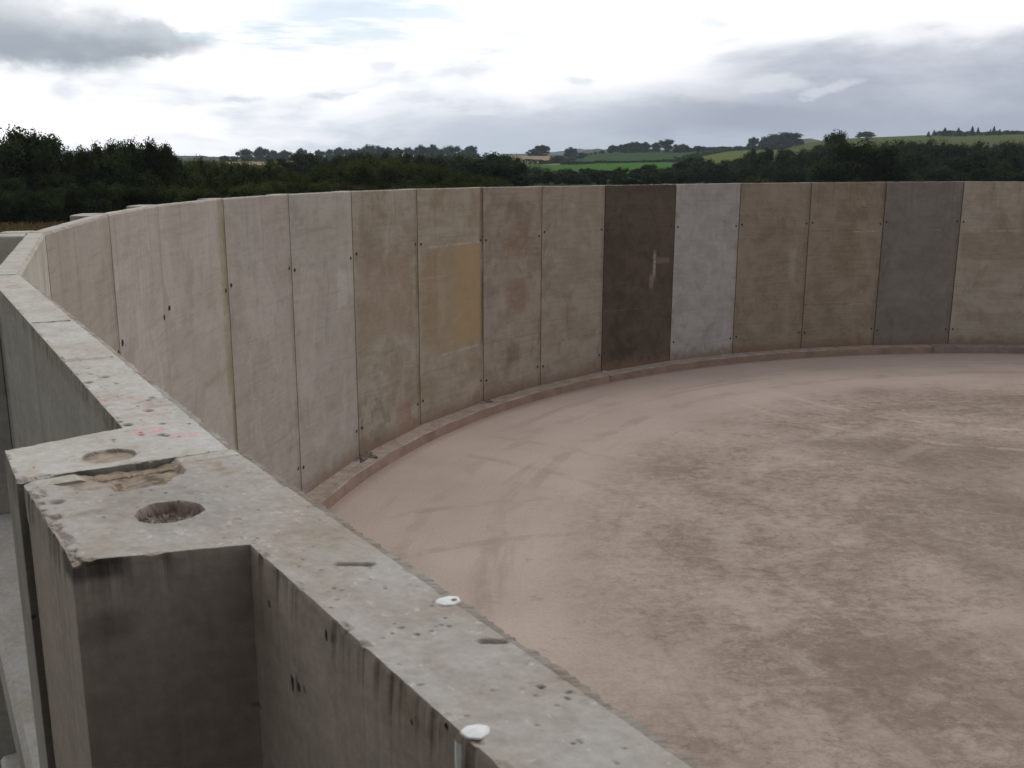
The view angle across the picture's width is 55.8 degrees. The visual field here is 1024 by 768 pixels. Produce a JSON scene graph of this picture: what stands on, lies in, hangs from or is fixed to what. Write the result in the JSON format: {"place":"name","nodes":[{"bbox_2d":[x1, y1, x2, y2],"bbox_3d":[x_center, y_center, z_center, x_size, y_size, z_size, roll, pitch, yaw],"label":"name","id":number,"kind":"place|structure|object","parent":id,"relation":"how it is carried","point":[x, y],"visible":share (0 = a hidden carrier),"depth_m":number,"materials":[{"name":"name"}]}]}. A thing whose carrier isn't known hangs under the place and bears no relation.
{"place":"outdoors","nodes":[
{"label":"outdoors","id":0,"kind":"place"},
{"bbox_2d":[225,161,292,164],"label":"stubble field","id":1,"kind":"structure","parent":0,"point":[257,163],"depth_m":1092.70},
{"bbox_2d":[251,146,272,161],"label":"skyline tree","id":2,"kind":"object","parent":1,"relation":"on","point":[260,153],"visible":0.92,"depth_m":1134.41,"materials":[{"name":"green plant"}]},
{"bbox_2d":[182,158,796,185],"bbox_3d":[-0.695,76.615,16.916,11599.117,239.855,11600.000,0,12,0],"label":"hillside","id":3,"kind":"structure","parent":0,"point":[550,184],"depth_m":270.41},
{"bbox_2d":[176,155,206,189],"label":"hedgerow tree","id":4,"kind":"object","parent":3,"relation":"on","point":[193,169],"visible":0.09,"depth_m":119.38,"materials":[{"name":"green plant"}]},
{"bbox_2d":[183,153,219,191],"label":"hedgerow tree","id":5,"kind":"object","parent":3,"relation":"on","point":[202,165],"visible":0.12,"depth_m":123.66,"materials":[{"name":"green plant"}]},
{"bbox_2d":[205,156,242,195],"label":"hedgerow tree","id":6,"kind":"object","parent":3,"relation":"on","point":[215,174],"visible":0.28,"depth_m":122.69,"materials":[{"name":"green plant"}]},
{"bbox_2d":[226,157,260,189],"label":"hedgerow tree","id":7,"kind":"object","parent":3,"relation":"on","point":[247,173],"visible":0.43,"depth_m":115.75,"materials":[{"name":"green plant"}]},
{"bbox_2d":[250,159,287,186],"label":"hedgerow tree","id":8,"kind":"object","parent":3,"relation":"on","point":[267,172],"visible":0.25,"depth_m":118.04,"materials":[{"name":"green plant"}]},
{"bbox_2d":[265,156,300,173],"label":"broadleaf tree","id":9,"kind":"object","parent":3,"relation":"on","point":[284,163],"visible":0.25,"depth_m":221.63,"materials":[{"name":"green plant"}]},
{"bbox_2d":[285,151,318,177],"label":"broadleaf tree","id":10,"kind":"object","parent":3,"relation":"on","point":[307,162],"visible":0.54,"depth_m":225.94,"materials":[{"name":"green plant"}]},
{"bbox_2d":[325,156,384,189],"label":"hedgerow tree","id":11,"kind":"object","parent":3,"relation":"on","point":[355,173],"visible":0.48,"depth_m":116.87,"materials":[{"name":"green plant"}]},
{"bbox_2d":[358,151,404,182],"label":"hedgerow tree","id":12,"kind":"object","parent":3,"relation":"on","point":[374,162],"visible":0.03,"depth_m":124.50,"materials":[{"name":"green plant"}]},
{"bbox_2d":[375,157,425,189],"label":"hedgerow tree","id":13,"kind":"object","parent":3,"relation":"on","point":[394,173],"visible":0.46,"depth_m":120.76,"materials":[{"name":"green plant"}]},
{"bbox_2d":[390,153,428,171],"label":"broadleaf tree","id":14,"kind":"object","parent":3,"relation":"on","point":[406,158],"visible":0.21,"depth_m":209.57,"materials":[{"name":"green plant"}]},
{"bbox_2d":[404,161,445,188],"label":"hedgerow tree","id":15,"kind":"object","parent":3,"relation":"on","point":[431,175],"visible":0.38,"depth_m":122.74,"materials":[{"name":"green plant"}]},
{"bbox_2d":[424,154,453,179],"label":"broadleaf tree","id":16,"kind":"object","parent":3,"relation":"on","point":[442,161],"visible":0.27,"depth_m":214.47,"materials":[{"name":"green plant"}]},
{"bbox_2d":[449,169,483,187],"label":"hedgerow tree","id":17,"kind":"object","parent":3,"relation":"on","point":[457,178],"visible":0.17,"depth_m":121.59,"materials":[{"name":"green plant"}]},
{"bbox_2d":[455,152,524,186],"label":"broadleaf tree","id":18,"kind":"object","parent":3,"relation":"on","point":[492,164],"visible":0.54,"depth_m":192.85,"materials":[{"name":"green plant"}]},
{"bbox_2d":[507,159,536,186],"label":"broadleaf tree","id":19,"kind":"object","parent":3,"relation":"on","point":[527,181],"visible":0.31,"depth_m":198.15,"materials":[{"name":"green plant"}]},
{"bbox_2d":[527,165,557,181],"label":"willow tree","id":20,"kind":"object","parent":3,"relation":"on","point":[536,172],"visible":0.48,"depth_m":276.43,"materials":[{"name":"green plant"}]},
{"bbox_2d":[539,170,557,184],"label":"valley tree","id":21,"kind":"object","parent":3,"relation":"on","point":[547,176],"visible":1,"depth_m":261.49,"materials":[{"name":"green plant"}]},
{"bbox_2d":[589,171,607,184],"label":"valley tree","id":22,"kind":"object","parent":3,"relation":"on","point":[598,178],"visible":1,"depth_m":253.56,"materials":[{"name":"green plant"}]},
{"bbox_2d":[639,173,660,184],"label":"valley tree","id":23,"kind":"object","parent":3,"relation":"on","point":[648,179],"visible":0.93,"depth_m":249.44,"materials":[{"name":"green plant"}]},
{"bbox_2d":[681,155,706,174],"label":"valley tree","id":24,"kind":"object","parent":3,"relation":"on","point":[690,160],"visible":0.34,"depth_m":324.02,"materials":[{"name":"green plant"}]},
{"bbox_2d":[685,166,714,183],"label":"valley tree","id":25,"kind":"object","parent":3,"relation":"on","point":[702,174],"visible":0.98,"depth_m":253.77,"materials":[{"name":"green plant"}]},
{"bbox_2d":[708,164,725,183],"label":"valley tree","id":26,"kind":"object","parent":3,"relation":"on","point":[718,174],"visible":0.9,"depth_m":254.81,"materials":[{"name":"green plant"}]},
{"bbox_2d":[727,156,752,172],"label":"valley tree","id":27,"kind":"object","parent":3,"relation":"on","point":[740,164],"visible":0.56,"depth_m":288.38,"materials":[{"name":"green plant"}]},
{"bbox_2d":[734,166,761,182],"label":"valley tree","id":28,"kind":"object","parent":3,"relation":"on","point":[743,174],"visible":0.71,"depth_m":251.38,"materials":[{"name":"green plant"}]},
{"bbox_2d":[753,147,778,181],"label":"valley tree","id":29,"kind":"object","parent":3,"relation":"on","point":[766,156],"visible":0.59,"depth_m":287.23,"materials":[{"name":"green plant"}]},
{"bbox_2d":[757,162,775,182],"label":"valley tree","id":30,"kind":"object","parent":3,"relation":"on","point":[768,171],"visible":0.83,"depth_m":240.12,"materials":[{"name":"green plant"}]},
{"bbox_2d":[773,147,794,173],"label":"valley tree","id":31,"kind":"object","parent":3,"relation":"on","point":[781,160],"visible":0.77,"depth_m":316.84,"materials":[{"name":"green plant"}]},
{"bbox_2d":[772,170,795,182],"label":"valley tree","id":32,"kind":"object","parent":3,"relation":"on","point":[785,177],"visible":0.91,"depth_m":242.89,"materials":[{"name":"green plant"}]},
{"bbox_2d":[787,167,809,182],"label":"valley tree","id":33,"kind":"object","parent":3,"relation":"on","point":[799,174],"visible":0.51,"depth_m":255.06,"materials":[{"name":"green plant"}]},
{"bbox_2d":[787,147,819,175],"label":"valley tree","id":34,"kind":"object","parent":3,"relation":"on","point":[797,161],"visible":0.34,"depth_m":292.73,"materials":[{"name":"green plant"}]},
{"bbox_2d":[803,143,827,170],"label":"valley tree","id":35,"kind":"object","parent":3,"relation":"on","point":[810,155],"visible":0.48,"depth_m":282.92,"materials":[{"name":"green plant"}]},
{"bbox_2d":[804,156,859,181],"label":"broadleaf tree","id":36,"kind":"object","parent":3,"relation":"on","point":[817,168],"visible":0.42,"depth_m":158.31,"materials":[{"name":"green plant"}]},
{"bbox_2d":[818,129,848,152],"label":"broadleaf tree","id":37,"kind":"object","parent":3,"relation":"on","point":[839,136],"visible":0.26,"depth_m":304.08,"materials":[{"name":"green plant"}]},
{"bbox_2d":[815,137,904,181],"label":"broadleaf tree","id":38,"kind":"object","parent":3,"relation":"on","point":[864,159],"visible":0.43,"depth_m":157.55,"materials":[{"name":"green plant"}]},
{"bbox_2d":[872,153,916,181],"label":"broadleaf tree","id":39,"kind":"object","parent":3,"relation":"on","point":[904,170],"visible":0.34,"depth_m":158.17,"materials":[{"name":"green plant"}]},
{"bbox_2d":[903,140,934,164],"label":"valley tree","id":40,"kind":"object","parent":3,"relation":"on","point":[921,147],"visible":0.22,"depth_m":271.35,"materials":[{"name":"green plant"}]},
{"bbox_2d":[925,137,949,163],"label":"valley tree","id":41,"kind":"object","parent":3,"relation":"on","point":[935,150],"visible":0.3,"depth_m":272.11,"materials":[{"name":"green plant"}]},
{"bbox_2d":[926,167,957,181],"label":"valley tree","id":42,"kind":"object","parent":3,"relation":"on","point":[944,174],"visible":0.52,"depth_m":196.34,"materials":[{"name":"green plant"}]},
{"bbox_2d":[949,142,974,159],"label":"valley tree","id":43,"kind":"object","parent":3,"relation":"on","point":[962,151],"visible":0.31,"depth_m":269.23,"materials":[{"name":"green plant"}]},
{"bbox_2d":[959,167,995,181],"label":"valley tree","id":44,"kind":"object","parent":3,"relation":"on","point":[985,174],"visible":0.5,"depth_m":189.07,"materials":[{"name":"green plant"}]},
{"bbox_2d":[981,166,1014,181],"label":"valley tree","id":45,"kind":"object","parent":3,"relation":"on","point":[1000,175],"visible":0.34,"depth_m":193.11,"materials":[{"name":"green plant"}]},
{"bbox_2d":[994,140,1023,162],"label":"valley tree","id":46,"kind":"object","parent":3,"relation":"on","point":[1008,150],"visible":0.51,"depth_m":256.99,"materials":[{"name":"green plant"}]},
{"bbox_2d":[179,138,820,161],"bbox_3d":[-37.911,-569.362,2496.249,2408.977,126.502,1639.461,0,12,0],"label":"distant hills","id":47,"kind":"structure","parent":0,"point":[806,141],"depth_m":2396.65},
{"bbox_2d":[0,0,1023,156],"label":"sky","id":48,"kind":"structure","parent":0,"point":[210,78],"materials":[{"name":"white"}]},
{"bbox_2d":[511,156,559,164],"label":"stubble field","id":49,"kind":"structure","parent":0,"point":[544,158],"depth_m":1093.46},
{"bbox_2d":[522,157,569,163],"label":"hedge","id":50,"kind":"object","parent":49,"relation":"on","point":[553,161],"visible":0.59,"depth_m":848.80,"materials":[{"name":"green plant"}]},
{"bbox_2d":[526,162,672,173],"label":"pasture","id":51,"kind":"structure","parent":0,"point":[610,166],"depth_m":742.71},
{"bbox_2d":[561,159,674,164],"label":"hedge","id":52,"kind":"object","parent":51,"relation":"on","point":[605,161],"visible":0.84,"depth_m":828.01,"materials":[{"name":"green plant"}]},
{"bbox_2d":[561,151,721,164],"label":"crop field","id":53,"kind":"structure","parent":0,"point":[638,156],"depth_m":1053.50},
{"bbox_2d":[328,353,1023,767],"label":"tank floor","id":54,"kind":"structure","parent":0,"point":[802,563],"depth_m":14.79,"materials":[{"name":"concrete"}]},
{"bbox_2d":[306,372,609,509],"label":"floor kerb","id":55,"kind":"structure","parent":54,"relation":"on","point":[330,492],"depth_m":20.49,"materials":[{"name":"concrete"}]},
{"bbox_2d":[604,344,932,381],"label":"floor kerb","id":56,"kind":"structure","parent":54,"relation":"on","point":[663,367],"depth_m":29.12,"materials":[{"name":"concrete"}]},
{"bbox_2d":[928,344,1023,353],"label":"floor kerb","id":57,"kind":"structure","parent":54,"relation":"on","point":[978,348],"depth_m":30.50,"materials":[{"name":"concrete"}]},
{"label":"footing","id":58,"kind":"structure","parent":54,"relation":"on","visible":0},
{"bbox_2d":[0,233,50,296],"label":"wall panel","id":59,"kind":"structure","parent":58,"relation":"on","point":[23,254],"depth_m":4.87,"materials":[{"name":"concrete"}]},
{"bbox_2d":[0,214,119,353],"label":"wall panel","id":60,"kind":"structure","parent":58,"relation":"on","point":[80,265],"depth_m":7.07,"materials":[{"name":"concrete"}]},
{"bbox_2d":[0,275,240,767],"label":"wall panel","id":61,"kind":"structure","parent":58,"relation":"on","point":[77,397],"depth_m":1.89,"materials":[{"name":"concrete"}]},
{"bbox_2d":[81,205,171,396],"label":"wall panel","id":62,"kind":"structure","parent":58,"relation":"on","point":[138,278],"depth_m":9.36,"materials":[{"name":"concrete"}]},
{"bbox_2d":[156,198,237,449],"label":"wall panel","id":63,"kind":"structure","parent":58,"relation":"on","point":[193,254],"depth_m":11.71,"materials":[{"name":"concrete"}]},
{"bbox_2d":[205,194,300,489],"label":"wall panel","id":64,"kind":"structure","parent":58,"relation":"on","point":[258,253],"depth_m":14.29,"materials":[{"name":"concrete"}]},
{"bbox_2d":[287,191,358,493],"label":"wall panel","id":65,"kind":"structure","parent":58,"relation":"on","point":[320,229],"depth_m":16.70,"materials":[{"name":"concrete"}]},
{"bbox_2d":[24,449,708,767],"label":"wall panel","id":66,"kind":"structure","parent":58,"relation":"on","point":[229,608],"depth_m":0.96,"materials":[{"name":"concrete"}]},
{"bbox_2d":[350,189,419,455],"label":"wall panel","id":67,"kind":"structure","parent":58,"relation":"on","point":[384,247],"depth_m":19.01,"materials":[{"name":"concrete"}]},
{"bbox_2d":[416,187,482,424],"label":"wall panel","id":68,"kind":"structure","parent":58,"relation":"on","point":[450,258],"depth_m":21.26,"materials":[{"name":"concrete"}]},
{"bbox_2d":[482,186,541,401],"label":"wall panel","id":69,"kind":"structure","parent":58,"relation":"on","point":[512,219],"depth_m":23.27,"materials":[{"name":"concrete"}]},
{"bbox_2d":[540,185,604,384],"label":"wall panel","id":70,"kind":"structure","parent":58,"relation":"on","point":[572,240],"depth_m":25.00,"materials":[{"name":"concrete"}]},
{"bbox_2d":[601,184,675,370],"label":"wall panel","id":71,"kind":"structure","parent":58,"relation":"on","point":[639,224],"depth_m":26.63,"materials":[{"name":"concrete"}]},
{"bbox_2d":[669,183,740,360],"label":"wall panel","id":72,"kind":"structure","parent":58,"relation":"on","point":[706,230],"depth_m":28.00,"materials":[{"name":"concrete"}]},
{"bbox_2d":[732,182,811,353],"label":"wall panel","id":73,"kind":"structure","parent":58,"relation":"on","point":[774,218],"depth_m":29.03,"materials":[{"name":"concrete"}]},
{"bbox_2d":[801,182,886,347],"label":"wall panel","id":74,"kind":"structure","parent":58,"relation":"on","point":[846,221],"depth_m":29.78,"materials":[{"name":"concrete"}]},
{"bbox_2d":[873,181,963,344],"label":"wall panel","id":75,"kind":"structure","parent":58,"relation":"on","point":[920,238],"depth_m":30.20,"materials":[{"name":"concrete"}]},
{"bbox_2d":[948,181,1023,344],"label":"wall panel","id":76,"kind":"structure","parent":58,"relation":"on","point":[988,301],"depth_m":30.34,"materials":[{"name":"concrete"}]},
{"bbox_2d":[689,149,781,166],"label":"grass field","id":77,"kind":"structure","parent":0,"point":[725,156],"depth_m":991.41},
{"bbox_2d":[673,147,737,161],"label":"hedge","id":78,"kind":"object","parent":77,"relation":"on","point":[702,153],"visible":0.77,"depth_m":1011.86,"materials":[{"name":"green plant"}]},
{"bbox_2d":[785,134,1023,167],"bbox_3d":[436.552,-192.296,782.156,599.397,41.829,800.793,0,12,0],"label":"grass field","id":79,"kind":"structure","parent":0,"point":[990,139],"depth_m":1035.99,"materials":[{"name":"plant"}]},
{"bbox_2d":[768,132,801,149],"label":"skyline tree","id":80,"kind":"object","parent":79,"relation":"on","point":[785,139],"visible":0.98,"depth_m":1129.06,"materials":[{"name":"green plant"}]},
{"label":"ground","id":81,"kind":"structure","parent":0,"visible":0},
{"bbox_2d":[0,188,25,223],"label":"bush","id":82,"kind":"object","parent":81,"relation":"on","point":[6,197],"visible":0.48,"depth_m":86.86,"materials":[{"name":"green plant"}]},
{"bbox_2d":[0,171,27,193],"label":"bush","id":83,"kind":"object","parent":81,"relation":"on","point":[7,184],"visible":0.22,"depth_m":93.19,"materials":[{"name":"green plant"}]},
{"bbox_2d":[4,187,52,225],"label":"bush","id":84,"kind":"object","parent":81,"relation":"on","point":[23,205],"visible":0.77,"depth_m":87.42,"materials":[{"name":"green plant"}]},
{"bbox_2d":[8,168,48,193],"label":"bush","id":85,"kind":"object","parent":81,"relation":"on","point":[22,178],"visible":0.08,"depth_m":95.17,"materials":[{"name":"green plant"}]},
{"bbox_2d":[0,219,66,231],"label":"dry crop","id":86,"kind":"object","parent":81,"relation":"on","point":[11,226],"visible":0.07,"depth_m":81.70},
{"bbox_2d":[0,124,73,184],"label":"broadleaf tree","id":87,"kind":"object","parent":81,"relation":"on","point":[16,147],"visible":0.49,"depth_m":95.98,"materials":[{"name":"green plant"}]},
{"bbox_2d":[26,141,68,177],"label":"broadleaf tree","id":88,"kind":"object","parent":81,"relation":"on","point":[35,166],"visible":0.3,"depth_m":96.05,"materials":[{"name":"green plant"}]},
{"bbox_2d":[30,187,79,224],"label":"bush","id":89,"kind":"object","parent":81,"relation":"on","point":[57,201],"visible":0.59,"depth_m":88.57,"materials":[{"name":"green plant"}]},
{"bbox_2d":[55,182,90,221],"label":"bush","id":90,"kind":"object","parent":81,"relation":"on","point":[74,190],"visible":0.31,"depth_m":89.72,"materials":[{"name":"green plant"}]},
{"bbox_2d":[72,139,113,182],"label":"broadleaf tree","id":91,"kind":"object","parent":81,"relation":"on","point":[84,161],"visible":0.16,"depth_m":96.59,"materials":[{"name":"green plant"}]},
{"bbox_2d":[75,180,124,213],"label":"bush","id":92,"kind":"object","parent":81,"relation":"on","point":[101,198],"visible":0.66,"depth_m":89.77,"materials":[{"name":"green plant"}]},
{"bbox_2d":[96,137,137,186],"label":"broadleaf tree","id":93,"kind":"object","parent":81,"relation":"on","point":[118,155],"visible":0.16,"depth_m":97.38,"materials":[{"name":"green plant"}]},
{"bbox_2d":[112,181,148,210],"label":"bush","id":94,"kind":"object","parent":81,"relation":"on","point":[136,194],"visible":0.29,"depth_m":92.58,"materials":[{"name":"green plant"}]},
{"bbox_2d":[92,151,169,189],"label":"broadleaf tree","id":95,"kind":"object","parent":81,"relation":"on","point":[105,166],"visible":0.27,"depth_m":96.12,"materials":[{"name":"green plant"}]},
{"bbox_2d":[120,135,145,162],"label":"broadleaf tree","id":96,"kind":"object","parent":81,"relation":"on","point":[131,147],"visible":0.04,"depth_m":101.16,"materials":[{"name":"green plant"}]},
{"bbox_2d":[130,185,172,204],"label":"bush","id":97,"kind":"object","parent":81,"relation":"on","point":[154,198],"visible":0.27,"depth_m":93.96,"materials":[{"name":"green plant"}]},
{"bbox_2d":[132,136,177,189],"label":"broadleaf tree","id":98,"kind":"object","parent":81,"relation":"on","point":[155,159],"visible":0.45,"depth_m":98.98,"materials":[{"name":"green plant"}]},
{"bbox_2d":[157,183,192,202],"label":"bush","id":99,"kind":"object","parent":81,"relation":"on","point":[174,193],"visible":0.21,"depth_m":96.99,"materials":[{"name":"green plant"}]},
{"bbox_2d":[165,167,215,194],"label":"bush","id":100,"kind":"object","parent":81,"relation":"on","point":[184,177],"visible":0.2,"depth_m":101.64,"materials":[{"name":"green plant"}]},
{"bbox_2d":[174,184,220,201],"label":"bush","id":101,"kind":"object","parent":81,"relation":"on","point":[190,195],"visible":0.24,"depth_m":94.88,"materials":[{"name":"green plant"}]},
{"bbox_2d":[211,183,241,197],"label":"bush","id":102,"kind":"object","parent":81,"relation":"on","point":[224,191],"visible":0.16,"depth_m":94.62,"materials":[{"name":"green plant"}]},
{"bbox_2d":[227,181,267,196],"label":"bush","id":103,"kind":"object","parent":81,"relation":"on","point":[248,189],"visible":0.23,"depth_m":94.22,"materials":[{"name":"green plant"}]},
{"bbox_2d":[257,177,295,193],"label":"bush","id":104,"kind":"object","parent":81,"relation":"on","point":[274,187],"visible":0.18,"depth_m":98.98,"materials":[{"name":"green plant"}]},
{"bbox_2d":[279,177,314,193],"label":"bush","id":105,"kind":"object","parent":81,"relation":"on","point":[299,187],"visible":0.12,"depth_m":99.34,"materials":[{"name":"green plant"}]},
{"bbox_2d":[304,178,342,192],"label":"bush","id":106,"kind":"object","parent":81,"relation":"on","point":[324,187],"visible":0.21,"depth_m":99.53,"materials":[{"name":"green plant"}]},
{"bbox_2d":[325,181,367,191],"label":"bush","id":107,"kind":"object","parent":81,"relation":"on","point":[349,188],"visible":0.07,"depth_m":99.99,"materials":[{"name":"green plant"}]},
{"bbox_2d":[980,143,999,161],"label":"valley tree","id":108,"kind":"object","parent":81,"relation":"on","point":[992,152],"visible":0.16,"depth_m":275.84,"materials":[{"name":"green plant"}]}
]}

